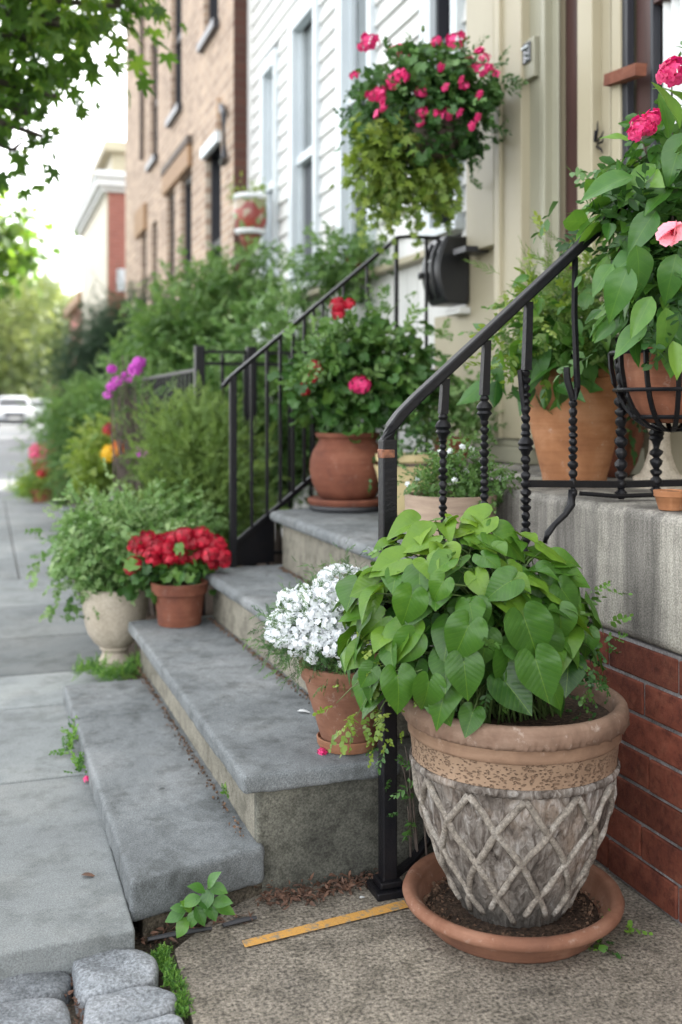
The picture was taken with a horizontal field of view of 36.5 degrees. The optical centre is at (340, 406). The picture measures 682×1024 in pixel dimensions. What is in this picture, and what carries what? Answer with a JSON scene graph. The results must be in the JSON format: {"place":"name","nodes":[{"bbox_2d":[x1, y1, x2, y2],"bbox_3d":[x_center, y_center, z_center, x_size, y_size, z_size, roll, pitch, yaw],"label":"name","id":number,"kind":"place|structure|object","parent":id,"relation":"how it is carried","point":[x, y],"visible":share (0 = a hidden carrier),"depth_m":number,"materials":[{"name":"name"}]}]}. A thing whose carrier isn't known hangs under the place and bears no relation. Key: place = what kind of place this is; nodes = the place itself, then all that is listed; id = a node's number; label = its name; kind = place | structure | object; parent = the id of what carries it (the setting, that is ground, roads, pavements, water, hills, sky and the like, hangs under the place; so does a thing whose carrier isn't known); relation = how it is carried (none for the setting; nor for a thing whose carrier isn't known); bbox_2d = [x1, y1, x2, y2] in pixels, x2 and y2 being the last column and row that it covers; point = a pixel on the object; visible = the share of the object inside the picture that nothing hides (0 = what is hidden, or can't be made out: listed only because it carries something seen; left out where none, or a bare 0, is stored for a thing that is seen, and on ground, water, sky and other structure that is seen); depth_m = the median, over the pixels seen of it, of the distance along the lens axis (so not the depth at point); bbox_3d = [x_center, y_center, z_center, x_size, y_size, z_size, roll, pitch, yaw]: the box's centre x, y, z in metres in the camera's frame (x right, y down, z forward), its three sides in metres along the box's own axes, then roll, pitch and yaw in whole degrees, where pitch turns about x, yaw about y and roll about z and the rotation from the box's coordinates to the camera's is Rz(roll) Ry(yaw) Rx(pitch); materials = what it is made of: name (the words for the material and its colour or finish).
{"place":"outdoors","nodes":[
{"label":"outdoors","id":0,"kind":"place"},
{"bbox_2d":[0,421,65,503],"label":"road","id":1,"kind":"structure","parent":0,"point":[8,432],"depth_m":24.40,"materials":[{"name":"grey asphalt"}]},
{"bbox_2d":[0,396,35,427],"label":"parked car","id":2,"kind":"object","parent":1,"relation":"on","point":[9,412],"visible":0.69,"depth_m":52.15,"materials":[{"name":"white paint"}]},
{"bbox_2d":[24,399,49,424],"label":"parked car","id":3,"kind":"object","parent":1,"relation":"on","point":[35,401],"visible":0.05,"depth_m":64.53,"materials":[{"name":"white paint"}]},
{"bbox_2d":[0,188,77,300],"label":"street tree","id":4,"kind":"object","parent":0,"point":[16,257],"visible":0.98,"depth_m":16.90,"materials":[{"name":"green plant"}]},
{"bbox_2d":[0,6,124,386],"label":"sky","id":5,"kind":"structure","parent":0,"point":[76,153],"materials":[{"name":"white"}]},
{"bbox_2d":[0,498,134,979],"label":"sidewalk","id":6,"kind":"structure","parent":0,"point":[59,911],"depth_m":2.79,"materials":[{"name":"grey concrete"}]},
{"bbox_2d":[4,503,19,578],"bbox_3d":[-2.783,1.105,6.699,2.100,0.069,10.280,0,0,-19],"label":"joint","id":7,"kind":"object","parent":6,"relation":"attached to","point":[12,543],"depth_m":7.99,"materials":[{"name":"grey concrete"}]},
{"bbox_2d":[49,716,78,755],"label":"weed","id":8,"kind":"object","parent":6,"relation":"on","point":[70,738],"visible":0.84,"depth_m":3.15,"materials":[{"name":"green plant"}]},
{"bbox_2d":[63,751,88,781],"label":"weed","id":9,"kind":"object","parent":6,"relation":"on","point":[78,762],"visible":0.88,"depth_m":2.98,"materials":[{"name":"green plant"}]},
{"bbox_2d":[82,872,94,876],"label":"dry leaf","id":10,"kind":"object","parent":6,"relation":"on","point":[88,874],"visible":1,"depth_m":2.31,"materials":[{"name":"brown plant"}]},
{"bbox_2d":[63,291,81,366],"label":"distant house","id":11,"kind":"structure","parent":0,"point":[75,300],"depth_m":35.14,"materials":[{"name":"beige brick"}]},
{"bbox_2d":[59,506,92,516],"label":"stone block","id":12,"kind":"structure","parent":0,"point":[62,509],"depth_m":9.85,"materials":[{"name":"stone"}]},
{"bbox_2d":[0,0,187,223],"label":"street tree","id":13,"kind":"object","parent":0,"point":[47,31],"visible":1,"depth_m":4.58,"materials":[{"name":"green plant"}]},
{"bbox_2d":[70,170,124,342],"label":"red brick house","id":14,"kind":"structure","parent":0,"point":[98,221],"depth_m":20.79,"materials":[{"name":"beige paint"}]},
{"bbox_2d":[117,269,124,290],"bbox_3d":[-4.362,-2.512,20.481,0.160,0.440,0.029,0,0,-19],"label":"window","id":15,"kind":"structure","parent":14,"relation":"in","point":[121,271],"depth_m":20.47,"materials":[{"name":"paint"}]},
{"bbox_2d":[69,645,141,681],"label":"grass","id":16,"kind":"structure","parent":0,"point":[101,672],"depth_m":3.91,"materials":[{"name":"green plant"}]},
{"bbox_2d":[88,139,124,181],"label":"tall cream house","id":17,"kind":"structure","parent":0,"point":[110,156],"depth_m":28.56,"materials":[{"name":"paint"}]},
{"bbox_2d":[57,501,205,1023],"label":"ground","id":18,"kind":"structure","parent":0,"point":[139,945],"depth_m":2.18,"materials":[{"name":"brown soil"}]},
{"bbox_2d":[3,471,64,504],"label":"verge grass","id":19,"kind":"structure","parent":18,"relation":"on","point":[14,488],"depth_m":12.22,"materials":[{"name":"green plant"}]},
{"bbox_2d":[0,998,70,1023],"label":"cobblestone","id":20,"kind":"object","parent":18,"relation":"on","point":[41,1011],"visible":1,"depth_m":1.85,"materials":[{"name":"stone"}]},
{"bbox_2d":[5,443,65,502],"bbox_3d":[-3.313,0.797,11.403,0.670,0.825,0.700,0,0,-36],"label":"red flower planter","id":21,"kind":"object","parent":18,"relation":"on","point":[38,493],"visible":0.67,"depth_m":11.29,"materials":[{"name":"ceramic"}]},
{"bbox_2d":[0,971,72,1004],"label":"cobblestone","id":22,"kind":"object","parent":18,"relation":"on","point":[56,985],"visible":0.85,"depth_m":1.96,"materials":[{"name":"stone"}]},
{"bbox_2d":[1,277,72,395],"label":"street tree","id":23,"kind":"object","parent":18,"relation":"on","point":[55,281],"visible":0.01,"depth_m":92.77,"materials":[{"name":"green plant"}]},
{"bbox_2d":[0,275,74,399],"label":"street tree","id":24,"kind":"object","parent":18,"relation":"on","point":[60,333],"visible":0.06,"depth_m":85.10,"materials":[{"name":"green plant"}]},
{"bbox_2d":[0,221,81,398],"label":"street tree","id":25,"kind":"object","parent":18,"relation":"on","point":[9,326],"visible":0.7,"depth_m":77.34,"materials":[{"name":"green plant"}]},
{"bbox_2d":[12,264,81,317],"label":"street tree","id":26,"kind":"object","parent":18,"relation":"on","point":[55,278],"visible":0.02,"depth_m":113.33,"materials":[{"name":"green plant"}]},
{"bbox_2d":[64,936,160,1023],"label":"gutter debris","id":27,"kind":"object","parent":18,"relation":"on","point":[75,998],"visible":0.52,"depth_m":1.93,"materials":[{"name":"brown plant"}]},
{"bbox_2d":[71,949,158,1020],"bbox_3d":[-0.436,1.124,2.010,0.164,0.092,0.163,0,0,-19],"label":"cobblestone","id":28,"kind":"object","parent":18,"relation":"on","point":[110,971],"visible":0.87,"depth_m":1.98,"materials":[{"name":"stone"}]},
{"bbox_2d":[83,986,176,1023],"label":"cobblestone","id":29,"kind":"object","parent":18,"relation":"on","point":[127,1006],"visible":0.98,"depth_m":1.88,"materials":[{"name":"stone"}]},
{"bbox_2d":[109,1014,183,1023],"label":"cobblestone","id":30,"kind":"object","parent":18,"relation":"on","point":[169,1019],"visible":1,"depth_m":1.84,"materials":[{"name":"stone"}]},
{"bbox_2d":[137,941,196,1017],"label":"moss","id":31,"kind":"object","parent":18,"relation":"on","point":[163,961],"visible":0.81,"depth_m":1.99,"materials":[{"name":"green plant"}]},
{"bbox_2d":[67,496,281,679],"bbox_3d":[-1.458,1.093,8.382,1.700,0.075,9.200,0,0,-19],"label":"garden bed","id":32,"kind":"object","parent":18,"relation":"on","point":[208,607],"depth_m":5.30,"materials":[{"name":"soil"}]},
{"bbox_2d":[7,353,110,515],"bbox_3d":[-2.236,0.272,9.402,1.568,1.589,1.655,0,0,-19],"label":"rounded shrub","id":33,"kind":"object","parent":32,"relation":"on","point":[60,433],"visible":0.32,"depth_m":9.24,"materials":[{"name":"green plant"}]},
{"bbox_2d":[19,261,171,409],"bbox_3d":[-2.578,-0.300,12.033,2.403,2.728,1.772,0,0,17],"label":"evergreen shrub","id":34,"kind":"object","parent":32,"relation":"on","point":[84,354],"visible":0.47,"depth_m":11.77,"materials":[{"name":"green plant"}]},
{"bbox_2d":[56,403,135,529],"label":"marigold plant","id":35,"kind":"object","parent":32,"relation":"on","point":[90,466],"visible":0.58,"depth_m":7.28,"materials":[{"name":"green plant"}]},
{"bbox_2d":[67,327,168,432],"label":"garden plant","id":36,"kind":"object","parent":32,"relation":"on","point":[127,341],"visible":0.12,"depth_m":8.39,"materials":[{"name":"green plant"}]},
{"bbox_2d":[76,344,179,615],"bbox_3d":[-1.082,0.365,5.356,0.572,1.394,0.703,0,0,-19],"label":"twiggy aster","id":37,"kind":"object","parent":32,"relation":"on","point":[137,365],"visible":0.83,"depth_m":5.25,"materials":[{"name":"green plant"}]},
{"bbox_2d":[25,458,246,666],"bbox_3d":[-0.810,0.631,4.308,0.978,0.842,0.745,0,0,-19],"label":"stone urn","id":38,"kind":"object","parent":32,"relation":"on","point":[85,553],"visible":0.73,"depth_m":4.17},
{"bbox_2d":[90,370,296,611],"bbox_3d":[-0.666,0.441,4.891,0.987,1.243,0.839,0,0,29],"label":"feathery shrub","id":39,"kind":"object","parent":32,"relation":"on","point":[196,459],"visible":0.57,"depth_m":4.81,"materials":[{"name":"green plant"}]},
{"bbox_2d":[106,234,319,471],"bbox_3d":[-0.894,-0.070,7.174,1.404,2.266,1.588,0,0,-19],"label":"shrub","id":40,"kind":"object","parent":32,"relation":"on","point":[183,324],"visible":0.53,"depth_m":6.95,"materials":[{"name":"green plant"}]},
{"bbox_2d":[115,345,375,614],"bbox_3d":[-0.778,0.375,7.029,1.095,1.370,3.450,0,0,-19],"label":"garden fence","id":41,"kind":"object","parent":32,"relation":"on","point":[184,379],"visible":0.23,"depth_m":5.35,"materials":[{"name":"black metal"}]},
{"bbox_2d":[197,264,330,564],"bbox_3d":[-0.431,0.100,6.130,0.756,1.922,0.879,0,0,40],"label":"pale shrub","id":42,"kind":"object","parent":32,"relation":"on","point":[255,334],"visible":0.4,"depth_m":6.05,"materials":[{"name":"green plant"}]},
{"bbox_2d":[158,286,377,564],"bbox_3d":[-0.320,0.187,5.936,1.390,1.751,1.023,0,0,-19],"label":"leafy bush","id":43,"kind":"object","parent":32,"relation":"on","point":[273,391],"visible":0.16,"depth_m":5.81,"materials":[{"name":"green plant"}]},
{"bbox_2d":[282,217,393,323],"bbox_3d":[0.085,-0.803,6.035,0.921,0.679,0.812,0,0,38],"label":"ledge plant","id":44,"kind":"object","parent":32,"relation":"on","point":[332,272],"visible":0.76,"depth_m":6.00,"materials":[{"name":"green plant"}]},
{"bbox_2d":[117,0,246,525],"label":"tan brick house","id":45,"kind":"structure","parent":18,"relation":"on","point":[185,143],"depth_m":10.97,"materials":[{"name":"beige brick"}]},
{"bbox_2d":[145,236,145,300],"bbox_3d":[-2.540,-1.450,13.813,0.090,1.720,0.459,0,0,-19],"label":"window","id":46,"kind":"structure","parent":45,"relation":"in","point":[145,236],"depth_m":13.98,"materials":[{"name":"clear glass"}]},
{"bbox_2d":[145,45,157,171],"bbox_3d":[-2.308,-3.810,12.967,0.200,1.600,0.695,0,0,-19],"label":"window","id":47,"kind":"structure","parent":45,"relation":"in","point":[153,160],"depth_m":13.21,"materials":[{"name":"white glass"}]},
{"bbox_2d":[156,224,156,279],"bbox_3d":[-2.246,-1.450,12.957,0.090,1.720,0.431,0,0,-19],"label":"window","id":48,"kind":"structure","parent":45,"relation":"in","point":[156,224],"depth_m":13.10,"materials":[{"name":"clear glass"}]},
{"bbox_2d":[171,194,173,305],"bbox_3d":[-1.854,-1.520,11.820,0.090,1.860,0.493,0,0,-19],"label":"window","id":49,"kind":"structure","parent":45,"relation":"in","point":[172,197],"depth_m":12.00,"materials":[{"name":"brown glass"}]},
{"bbox_2d":[165,0,182,127],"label":"window","id":50,"kind":"structure","parent":45,"relation":"in","point":[178,107],"depth_m":11.74,"materials":[{"name":"white glass"}]},
{"bbox_2d":[185,174,191,296],"bbox_3d":[-1.543,-1.520,10.915,0.090,1.860,0.630,0,0,-19],"label":"window","id":51,"kind":"structure","parent":45,"relation":"in","point":[188,182],"depth_m":11.16,"materials":[{"name":"brown glass"}]},
{"bbox_2d":[197,0,219,53],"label":"window","id":52,"kind":"structure","parent":45,"relation":"in","point":[214,22],"depth_m":9.76,"materials":[{"name":"white glass"}]},
{"bbox_2d":[200,97,220,294],"bbox_3d":[-1.145,-1.680,9.606,0.190,2.180,0.722,0,0,-19],"label":"window","id":53,"kind":"structure","parent":45,"relation":"in","point":[210,122],"depth_m":9.84,"materials":[{"name":"black glass"}]},
{"bbox_2d":[165,872,234,937],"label":"weed","id":54,"kind":"object","parent":18,"relation":"on","point":[208,905],"visible":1,"depth_m":2.12,"materials":[{"name":"green plant"}]},
{"bbox_2d":[247,0,465,536],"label":"clapboard house","id":55,"kind":"structure","parent":18,"relation":"on","point":[305,58],"depth_m":6.98,"materials":[{"name":"white paint"}]},
{"bbox_2d":[225,171,278,281],"bbox_3d":[-0.718,-1.385,7.922,0.395,0.847,0.318,0,0,26],"label":"wall planter","id":56,"kind":"object","parent":55,"relation":"attached to","point":[250,213],"visible":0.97,"depth_m":7.81,"materials":[{"name":"ceramic"}]},
{"bbox_2d":[260,48,279,298],"bbox_3d":[-0.543,-1.804,8.189,0.125,1.932,0.482,0,0,-19],"label":"window","id":57,"kind":"structure","parent":55,"relation":"in","point":[269,93],"depth_m":8.31,"materials":[{"name":"paint"}]},
{"bbox_2d":[288,0,320,294],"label":"window","id":58,"kind":"structure","parent":55,"relation":"in","point":[304,66],"depth_m":7.50,"materials":[{"name":"paint"}]},
{"bbox_2d":[335,0,376,266],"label":"window","id":59,"kind":"structure","parent":55,"relation":"in","point":[353,18],"depth_m":6.48,"materials":[{"name":"paint"}]},
{"bbox_2d":[418,0,465,243],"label":"window","id":60,"kind":"structure","parent":55,"relation":"in","point":[441,18],"depth_m":5.17,"materials":[{"name":"paint"}]},
{"bbox_2d":[63,458,681,943],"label":"stone stoop","id":61,"kind":"object","parent":18,"relation":"on","point":[297,806],"visible":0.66,"depth_m":2.46,"materials":[{"name":"bluestone"},{"name":"concrete"},{"name":"dirt"}]},
{"bbox_2d":[115,525,231,627],"bbox_3d":[-0.650,0.641,3.999,0.422,0.368,0.365,0,0,-19],"label":"scarlet geranium pot","id":62,"kind":"object","parent":61,"relation":"on","point":[167,569],"visible":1,"depth_m":3.92,"materials":[{"name":"red ceramic"}]},
{"bbox_2d":[220,782,228,797],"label":"weed","id":63,"kind":"object","parent":61,"relation":"on","point":[223,791],"visible":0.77,"depth_m":2.63,"materials":[{"name":"green plant"}]},
{"bbox_2d":[137,567,312,836],"bbox_3d":[-0.252,0.812,3.258,0.589,0.364,1.677,0,0,-19],"label":"step grit","id":64,"kind":"object","parent":61,"relation":"on","point":[248,650],"visible":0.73,"depth_m":3.27,"materials":[{"name":"soil"}]},
{"bbox_2d":[241,540,377,754],"bbox_3d":[-0.045,0.576,2.479,0.413,0.500,0.354,0,0,-19],"label":"white flower pot","id":65,"kind":"object","parent":61,"relation":"on","point":[320,671],"visible":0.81,"depth_m":2.43,"materials":[{"name":"brown ceramic"}]},
{"bbox_2d":[317,747,327,754],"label":"fallen flower","id":66,"kind":"object","parent":61,"relation":"on","point":[321,751],"visible":1,"depth_m":2.46,"materials":[{"name":"pink plant"}]},
{"bbox_2d":[221,235,443,566],"bbox_3d":[0.063,-0.081,4.499,1.337,1.442,0.033,0,0,-37],"label":"railing","id":67,"kind":"object","parent":61,"relation":"on","point":[253,543],"visible":0.63,"depth_m":4.22,"materials":[{"name":"black metal"}]},
{"bbox_2d":[266,284,474,512],"bbox_3d":[0.116,-0.054,4.189,0.842,0.942,0.627,0,0,-19],"label":"round clay pot","id":68,"kind":"object","parent":61,"relation":"on","point":[343,382],"visible":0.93,"depth_m":4.09,"materials":[{"name":"red ceramic"}]},
{"bbox_2d":[367,409,455,515],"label":"potted plant","id":69,"kind":"object","parent":61,"relation":"on","point":[407,459],"visible":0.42,"depth_m":3.89,"materials":[{"name":"plant"}]},
{"bbox_2d":[398,363,506,461],"bbox_3d":[0.461,0.034,4.355,0.560,0.463,0.484,0,0,-19],"label":"clay pot","id":70,"kind":"object","parent":61,"relation":"on","point":[469,421],"visible":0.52,"depth_m":4.28,"materials":[{"name":"ceramic"}]},
{"bbox_2d":[456,199,618,480],"bbox_3d":[0.680,-0.200,3.070,0.731,0.865,0.731,0,0,-19],"label":"tall clay pot","id":71,"kind":"object","parent":61,"relation":"on","point":[596,416],"visible":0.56,"depth_m":2.99,"materials":[{"name":"orange ceramic"}]},
{"bbox_2d":[498,351,646,477],"bbox_3d":[0.822,-0.041,3.525,0.599,0.547,0.701,0,0,-19],"label":"brown clay pot","id":72,"kind":"object","parent":61,"relation":"on","point":[634,435],"visible":0.07,"depth_m":3.36,"materials":[{"name":"red ceramic"}]},
{"bbox_2d":[633,423,681,488],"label":"stone pedestal","id":73,"kind":"object","parent":61,"relation":"on","point":[668,468],"visible":0.34,"depth_m":2.95,"materials":[{"name":"beige stone"}]},
{"bbox_2d":[653,489,681,510],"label":"tiny orange pot","id":74,"kind":"object","parent":61,"relation":"on","point":[668,499],"visible":1,"depth_m":2.29,"materials":[{"name":"ceramic"}]},
{"bbox_2d":[434,0,681,474],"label":"cream house","id":75,"kind":"structure","parent":18,"relation":"on","point":[582,67],"depth_m":4.03,"materials":[{"name":"paint"}]},
{"bbox_2d":[328,25,528,259],"bbox_3d":[0.349,-1.070,4.229,0.803,0.935,0.703,0,0,4],"label":"hanging basket","id":76,"kind":"object","parent":75,"relation":"attached to","point":[427,132],"visible":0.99,"depth_m":4.10,"materials":[{"name":"green metal"}]},
{"bbox_2d":[418,235,470,315],"bbox_3d":[0.465,-0.603,4.784,0.204,0.355,0.195,0,0,-19],"label":"mailbox","id":77,"kind":"object","parent":75,"relation":"attached to","point":[448,278],"visible":0.83,"depth_m":4.71,"materials":[{"name":"black plastic"}]},
{"bbox_2d":[566,0,576,291],"bbox_3d":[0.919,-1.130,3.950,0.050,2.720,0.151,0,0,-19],"label":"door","id":78,"kind":"structure","parent":75,"relation":"in","point":[571,5],"depth_m":3.97,"materials":[{"name":"brown paint"}]},
{"bbox_2d":[593,121,603,153],"bbox_3d":[0.900,-0.931,3.678,0.020,0.177,0.113,0,0,-16],"label":"wall ornament","id":79,"kind":"object","parent":75,"relation":"attached to","point":[595,139],"depth_m":3.66,"materials":[{"name":"black metal"}]},
{"bbox_2d":[603,0,681,212],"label":"window frame","id":80,"kind":"structure","parent":75,"relation":"in","point":[649,12],"depth_m":3.47,"materials":[{"name":"brown paint"}]},
{"bbox_2d":[174,861,681,1023],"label":"pavement","id":81,"kind":"structure","parent":0,"point":[386,968],"depth_m":2.02,"materials":[{"name":"beige concrete"}]},
{"bbox_2d":[147,926,211,940],"bbox_3d":[-0.338,1.104,2.167,0.136,0.008,0.016,0,0,-21],"label":"slate strip","id":82,"kind":"object","parent":81,"relation":"on","point":[172,934],"visible":0.81,"depth_m":2.16,"materials":[{"name":"grey stone"}]},
{"bbox_2d":[150,911,253,941],"bbox_3d":[-0.294,1.108,2.203,0.227,0.046,0.083,0,0,-19],"label":"debris","id":83,"kind":"object","parent":81,"relation":"on","point":[154,933],"visible":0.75,"depth_m":2.19,"materials":[{"name":"brown plant"}]},
{"bbox_2d":[222,916,256,926],"bbox_3d":[-0.218,1.104,2.219,0.077,0.008,0.016,0,0,-28],"label":"slate strip","id":84,"kind":"object","parent":81,"relation":"on","point":[236,921],"visible":1,"depth_m":2.21,"materials":[{"name":"grey stone"}]},
{"bbox_2d":[254,868,377,910],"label":"leaf litter","id":85,"kind":"object","parent":81,"relation":"on","point":[287,895],"visible":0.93,"depth_m":2.34,"materials":[{"name":"brown plant"}]},
{"bbox_2d":[242,900,407,946],"bbox_3d":[-0.026,1.106,2.212,0.392,0.001,0.034,0,0,-27],"label":"painted line","id":86,"kind":"object","parent":81,"relation":"on","point":[378,910],"visible":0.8,"depth_m":2.21,"materials":[{"name":"orange paint"}]},
{"bbox_2d":[366,747,427,856],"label":"ivy","id":87,"kind":"object","parent":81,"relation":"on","point":[410,824],"visible":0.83,"depth_m":2.36,"materials":[{"name":"green plant"}]},
{"bbox_2d":[402,852,624,963],"bbox_3d":[0.370,1.073,2.240,0.473,0.072,0.472,0,0,-19],"label":"saucer","id":88,"kind":"object","parent":81,"relation":"on","point":[582,924],"visible":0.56,"depth_m":2.13,"materials":[{"name":"ceramic"}]},
{"bbox_2d":[312,503,633,927],"bbox_3d":[0.297,0.642,2.235,0.635,0.868,0.564,0,0,21],"label":"lattice pot","id":89,"kind":"object","parent":88,"relation":"on","point":[516,717],"visible":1,"depth_m":2.08,"materials":[{"name":"ceramic"}]},
{"bbox_2d":[366,205,681,901],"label":"front railing","id":90,"kind":"object","parent":81,"relation":"on","point":[385,883],"visible":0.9,"depth_m":2.44,"materials":[{"name":"black metal"}]},
{"bbox_2d":[531,41,681,431],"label":"iron basket","id":91,"kind":"object","parent":90,"relation":"attached to","point":[638,278],"visible":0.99,"depth_m":2.35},
{"bbox_2d":[588,909,652,958],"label":"weed","id":92,"kind":"object","parent":81,"relation":"on","point":[603,948],"visible":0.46,"depth_m":2.12,"materials":[{"name":"green plant"}]},
{"bbox_2d":[397,430,521,557],"bbox_3d":[0.336,0.240,2.948,0.389,0.355,0.297,0,0,15],"label":"potted plant","id":93,"kind":"object","parent":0,"point":[463,496],"visible":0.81,"depth_m":2.90,"materials":[{"name":"terracotta"},{"name":"leaf"},{"name":"white petal"}]}
]}

